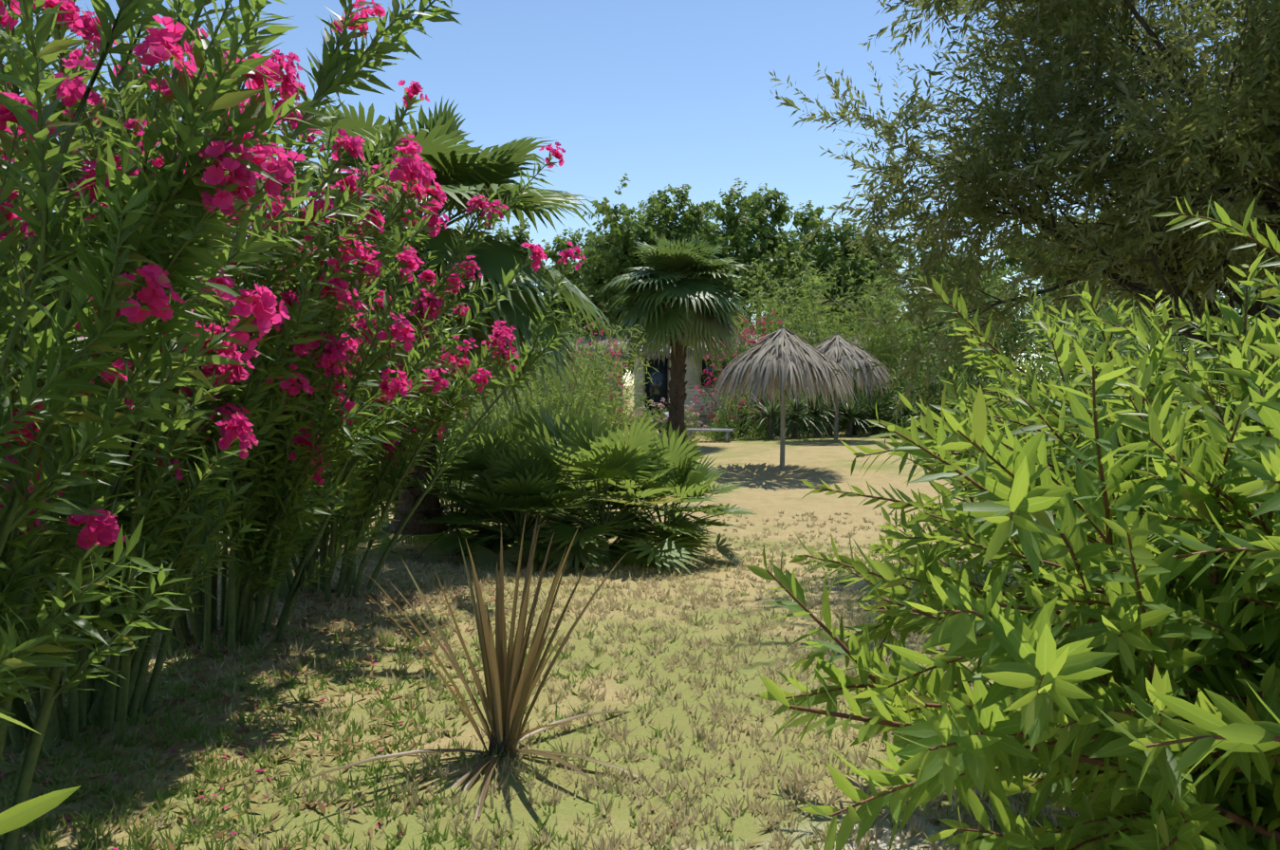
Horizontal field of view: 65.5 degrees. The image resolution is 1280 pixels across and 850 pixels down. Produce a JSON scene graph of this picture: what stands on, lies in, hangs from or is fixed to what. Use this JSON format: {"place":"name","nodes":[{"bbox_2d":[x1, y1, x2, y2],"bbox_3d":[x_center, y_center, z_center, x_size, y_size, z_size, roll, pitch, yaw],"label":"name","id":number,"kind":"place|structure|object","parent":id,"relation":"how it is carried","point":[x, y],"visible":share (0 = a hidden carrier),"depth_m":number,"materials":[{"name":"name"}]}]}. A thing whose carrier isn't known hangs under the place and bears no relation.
{"place":"outdoors","nodes":[
{"label":"outdoors","id":0,"kind":"place"},
{"bbox_2d":[0,386,1213,849],"bbox_3d":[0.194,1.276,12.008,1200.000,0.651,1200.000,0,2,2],"label":"ground","id":1,"kind":"structure","parent":0,"point":[769,489],"depth_m":5.09,"materials":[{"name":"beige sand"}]},
{"bbox_2d":[0,712,80,834],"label":"leaf","id":2,"kind":"object","parent":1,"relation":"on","point":[19,815],"visible":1,"depth_m":0.62,"materials":[{"name":"green plant"}]},
{"bbox_2d":[0,0,449,759],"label":"oleander bush","id":3,"kind":"object","parent":1,"relation":"on","point":[175,531],"visible":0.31,"depth_m":4.71,"materials":[{"name":"green plant"}]},
{"bbox_2d":[0,0,461,849],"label":"oleander bush","id":4,"kind":"object","parent":1,"relation":"on","point":[146,264],"visible":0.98,"depth_m":2.72,"materials":[{"name":"green plant"}]},
{"bbox_2d":[0,72,565,655],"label":"oleander bush","id":5,"kind":"object","parent":1,"relation":"on","point":[288,480],"visible":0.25,"depth_m":6.08,"materials":[{"name":"green plant"}]},
{"bbox_2d":[239,241,585,604],"bbox_3d":[-2.629,-0.062,7.545,3.346,2.888,3.708,1,3,26],"label":"oleander bush","id":6,"kind":"object","parent":1,"relation":"on","point":[378,488],"visible":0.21,"depth_m":7.83,"materials":[{"name":"green plant"}]},
{"bbox_2d":[329,361,537,544],"bbox_3d":[-3.137,0.137,12.935,3.598,2.656,3.180,0,2,2],"label":"bush","id":7,"kind":"object","parent":1,"relation":"on","point":[453,482],"visible":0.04,"depth_m":12.75,"materials":[{"name":"green plant"}]},
{"bbox_2d":[279,97,621,535],"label":"fan palm","id":8,"kind":"object","parent":1,"relation":"on","point":[464,172],"visible":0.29,"depth_m":9.88,"materials":[{"name":"green plant"}]},
{"bbox_2d":[259,511,647,821],"bbox_3d":[-0.541,1.089,4.180,1.925,1.389,1.298,-2,3,-34],"label":"phormium plant","id":9,"kind":"object","parent":1,"relation":"on","point":[510,684],"visible":0.9,"depth_m":4.37,"materials":[{"name":"brown plant"}]},
{"bbox_2d":[449,218,544,295],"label":"poplar tree","id":10,"kind":"object","parent":1,"relation":"on","point":[521,238],"visible":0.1,"depth_m":40.12,"materials":[{"name":"green plant"}]},
{"bbox_2d":[451,359,577,427],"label":"shrub","id":11,"kind":"object","parent":1,"relation":"on","point":[494,410],"visible":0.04,"depth_m":22.10,"materials":[{"name":"green plant"}]},
{"bbox_2d":[0,544,1067,849],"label":"ground litter","id":12,"kind":"object","parent":1,"relation":"on","point":[245,750],"visible":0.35,"depth_m":4.66,"materials":[{"name":"brown plant"}]},
{"bbox_2d":[438,309,661,525],"bbox_3d":[-1.812,-0.180,14.616,4.211,3.200,4.055,0,2,2],"label":"bush","id":13,"kind":"object","parent":1,"relation":"on","point":[545,401],"visible":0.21,"depth_m":14.65,"materials":[{"name":"green plant"}]},
{"bbox_2d":[356,400,760,574],"bbox_3d":[-0.910,0.829,11.331,4.570,2.230,4.163,0,2,2],"label":"fan palm clump","id":14,"kind":"object","parent":1,"relation":"on","point":[515,471],"visible":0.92,"depth_m":10.35,"materials":[{"name":"green plant"}]},
{"bbox_2d":[502,336,630,426],"bbox_3d":[-5.216,-1.617,36.732,9.837,3.340,5.266,0,2,2],"label":"mobile home","id":15,"kind":"object","parent":1,"relation":"on","point":[606,340],"depth_m":35.03,"materials":[{"name":"beige"}]},
{"bbox_2d":[519,308,627,430],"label":"shrub","id":16,"kind":"object","parent":1,"relation":"on","point":[583,337],"visible":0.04,"depth_m":30.76,"materials":[{"name":"green plant"}]},
{"bbox_2d":[535,227,633,376],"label":"poplar tree","id":17,"kind":"object","parent":1,"relation":"on","point":[554,256],"visible":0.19,"depth_m":41.84,"materials":[{"name":"green plant"}]},
{"bbox_2d":[562,317,630,433],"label":"oleander shrub","id":18,"kind":"object","parent":1,"relation":"on","point":[610,350],"visible":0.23,"depth_m":29.80,"materials":[{"name":"green plant"}]},
{"bbox_2d":[569,228,634,363],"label":"poplar tree","id":19,"kind":"object","parent":1,"relation":"on","point":[586,245],"depth_m":44.73,"materials":[{"name":"green plant"}]},
{"bbox_2d":[556,371,656,438],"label":"shrub","id":20,"kind":"object","parent":1,"relation":"on","point":[638,418],"visible":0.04,"depth_m":19.31,"materials":[{"name":"green plant"}]},
{"bbox_2d":[568,173,756,358],"bbox_3d":[0.962,-4.979,39.965,7.236,9.752,6.317,0,2,2],"label":"poplar tree","id":21,"kind":"object","parent":1,"relation":"on","point":[628,232],"visible":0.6,"depth_m":38.87,"materials":[{"name":"green plant"}]},
{"bbox_2d":[628,397,706,439],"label":"pale shrub","id":22,"kind":"object","parent":1,"relation":"on","point":[691,424],"visible":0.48,"depth_m":27.21,"materials":[{"name":"green plant"}]},
{"bbox_2d":[598,233,752,445],"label":"fan palm","id":23,"kind":"object","parent":1,"relation":"on","point":[695,307],"visible":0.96,"depth_m":23.73,"materials":[{"name":"green plant"}]},
{"bbox_2d":[662,411,734,442],"bbox_3d":[1.533,0.047,26.057,1.822,0.789,0.620,0,2,10],"label":"bench","id":24,"kind":"object","parent":1,"relation":"on","point":[689,431],"visible":0.67,"depth_m":25.80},
{"bbox_2d":[677,223,739,272],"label":"poplar tree","id":25,"kind":"object","parent":1,"relation":"on","point":[687,238],"depth_m":42.39,"materials":[{"name":"green plant"}]},
{"bbox_2d":[696,383,773,441],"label":"green shrub","id":26,"kind":"object","parent":1,"relation":"on","point":[725,421],"visible":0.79,"depth_m":26.81,"materials":[{"name":"green plant"}]},
{"bbox_2d":[690,307,782,434],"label":"oleander shrub","id":27,"kind":"object","parent":1,"relation":"on","point":[746,330],"visible":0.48,"depth_m":29.32,"materials":[{"name":"green plant"}]},
{"bbox_2d":[688,177,831,333],"bbox_3d":[4.641,-5.066,40.005,6.582,9.866,6.007,0,2,2],"label":"poplar tree","id":28,"kind":"object","parent":1,"relation":"on","point":[774,249],"visible":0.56,"depth_m":39.55,"materials":[{"name":"green plant"}]},
{"bbox_2d":[686,283,837,426],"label":"bamboo hedge","id":29,"kind":"object","parent":1,"relation":"on","point":[797,320],"visible":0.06,"depth_m":31.68,"materials":[{"name":"plant"}]},
{"bbox_2d":[622,333,905,429],"bbox_3d":[4.058,-1.518,34.497,9.291,3.340,5.231,0,2,2],"label":"mobile home","id":30,"kind":"object","parent":1,"relation":"on","point":[656,392],"visible":0.23,"depth_m":32.91,"materials":[{"name":"cream siding"},{"name":"glass"},{"name":"metal"}]},
{"bbox_2d":[733,226,826,333],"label":"poplar tree","id":31,"kind":"object","parent":1,"relation":"on","point":[801,238],"depth_m":42.93,"materials":[{"name":"green plant"}]},
{"bbox_2d":[708,325,857,469],"bbox_3d":[2.719,-0.454,19.123,2.843,2.904,2.983,0,2,2],"label":"thatched umbrella","id":32,"kind":"object","parent":1,"relation":"on","point":[789,360],"visible":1,"depth_m":18.38,"materials":[{"name":"grey plant"}]},
{"bbox_2d":[794,316,821,431],"bbox_3d":[5.301,-1.606,31.120,2.194,3.786,2.216,0,2,2],"label":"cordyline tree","id":33,"kind":"object","parent":1,"relation":"on","point":[802,330],"visible":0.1,"depth_m":31.20,"materials":[{"name":"green plant"}]},
{"bbox_2d":[738,385,938,439],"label":"yucca plant","id":34,"kind":"object","parent":1,"relation":"on","point":[852,416],"visible":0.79,"depth_m":27.57,"materials":[{"name":"green plant"}]},
{"bbox_2d":[784,333,892,441],"bbox_3d":[5.002,-0.893,25.354,2.975,2.891,2.900,0,2,2],"label":"thatched umbrella","id":35,"kind":"object","parent":1,"relation":"on","point":[845,355],"visible":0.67,"depth_m":24.66,"materials":[{"name":"grey plant"}]},
{"bbox_2d":[732,243,965,434],"bbox_3d":[6.180,-2.674,31.402,6.851,5.783,6.390,-1,3,-25],"label":"bamboo hedge","id":36,"kind":"object","parent":1,"relation":"on","point":[816,309],"visible":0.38,"depth_m":30.05,"materials":[{"name":"plant"}]},
{"bbox_2d":[793,215,910,333],"bbox_3d":[8.854,-4.385,41.062,5.319,8.439,5.042,0,2,2],"label":"poplar tree","id":37,"kind":"object","parent":1,"relation":"on","point":[828,255],"visible":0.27,"depth_m":39.90,"materials":[{"name":"green plant"}]},
{"bbox_2d":[843,302,1009,429],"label":"hedge","id":38,"kind":"object","parent":1,"relation":"on","point":[1001,396],"visible":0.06,"depth_m":32.65,"materials":[{"name":"green plant"}]},
{"bbox_2d":[867,339,993,439],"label":"dark shrub","id":39,"kind":"object","parent":1,"relation":"on","point":[906,425],"visible":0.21,"depth_m":27.20,"materials":[{"name":"green plant"}]},
{"bbox_2d":[824,266,1039,430],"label":"bamboo hedge","id":40,"kind":"object","parent":1,"relation":"on","point":[907,324],"visible":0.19,"depth_m":29.68,"materials":[{"name":"plant"}]},
{"bbox_2d":[877,230,1024,386],"bbox_3d":[12.416,-3.935,39.081,5.534,7.699,5.777,0,2,2],"label":"poplar tree","id":41,"kind":"object","parent":1,"relation":"on","point":[997,275],"visible":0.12,"depth_m":38.77,"materials":[{"name":"green plant"}]},
{"bbox_2d":[739,288,1249,423],"bbox_3d":[13.297,-2.240,34.526,20.108,5.378,4.561,0,2,2],"label":"hedge","id":42,"kind":"object","parent":1,"relation":"on","point":[979,296],"depth_m":34.34,"materials":[{"name":"green plant"}]},
{"bbox_2d":[886,278,1109,432],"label":"shrub","id":43,"kind":"object","parent":1,"relation":"on","point":[1014,337],"visible":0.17,"depth_m":28.09,"materials":[{"name":"green plant"}]},
{"bbox_2d":[745,303,1279,849],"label":"bottlebrush bush","id":44,"kind":"object","parent":1,"relation":"on","point":[1123,645],"visible":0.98,"depth_m":2.06,"materials":[{"name":"green plant"}]},
{"bbox_2d":[768,0,1279,445],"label":"willow tree","id":45,"kind":"object","parent":1,"relation":"on","point":[1197,137],"visible":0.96,"depth_m":9.57,"materials":[{"name":"green plant"}]},
{"bbox_2d":[800,192,1279,579],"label":"bottlebrush bush","id":46,"kind":"object","parent":1,"relation":"on","point":[1065,366],"visible":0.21,"depth_m":3.40,"materials":[{"name":"green plant"}]},
{"bbox_2d":[992,212,1094,356],"bbox_3d":[16.096,-3.961,35.646,6.364,8.015,6.453,-1,3,-26],"label":"poplar tree","id":47,"kind":"object","parent":1,"relation":"on","point":[1011,262],"depth_m":36.13,"materials":[{"name":"green plant"}]},
{"bbox_2d":[986,309,1118,427],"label":"dark shrub","id":48,"kind":"object","parent":1,"relation":"on","point":[1029,348],"depth_m":24.60,"materials":[{"name":"green plant"}]},
{"bbox_2d":[1022,267,1228,439],"bbox_3d":[8.714,-1.005,17.671,4.982,4.360,4.337,0,2,2],"label":"dark shrub","id":49,"kind":"object","parent":1,"relation":"on","point":[1117,346],"depth_m":18.02,"materials":[{"name":"green plant"}]},
{"bbox_2d":[1044,204,1224,380],"bbox_3d":[13.763,-2.985,27.847,4.281,6.754,4.432,0,2,2],"label":"poplar tree","id":50,"kind":"object","parent":1,"relation":"on","point":[1103,296],"visible":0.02,"depth_m":27.64,"materials":[{"name":"green plant"}]},
{"bbox_2d":[1054,279,1273,405],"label":"shrub","id":51,"kind":"object","parent":1,"relation":"on","point":[1225,298],"depth_m":28.55,"materials":[{"name":"green plant"}]},
{"bbox_2d":[1114,270,1279,408],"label":"shrub","id":52,"kind":"object","parent":1,"relation":"on","point":[1186,338],"visible":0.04,"depth_m":21.94,"materials":[{"name":"green plant"}]},
{"bbox_2d":[1206,124,1279,326],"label":"shrub","id":53,"kind":"object","parent":1,"relation":"on","point":[1219,291],"depth_m":30.18,"materials":[{"name":"green plant"}]},
{"bbox_2d":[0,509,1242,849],"bbox_3d":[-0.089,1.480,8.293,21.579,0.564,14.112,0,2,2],"label":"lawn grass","id":54,"kind":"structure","parent":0,"point":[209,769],"depth_m":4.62,"materials":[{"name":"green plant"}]},
{"bbox_2d":[2,0,1271,386],"label":"sky","id":55,"kind":"structure","parent":0,"point":[658,93],"materials":[{"name":"blue"}]}
]}

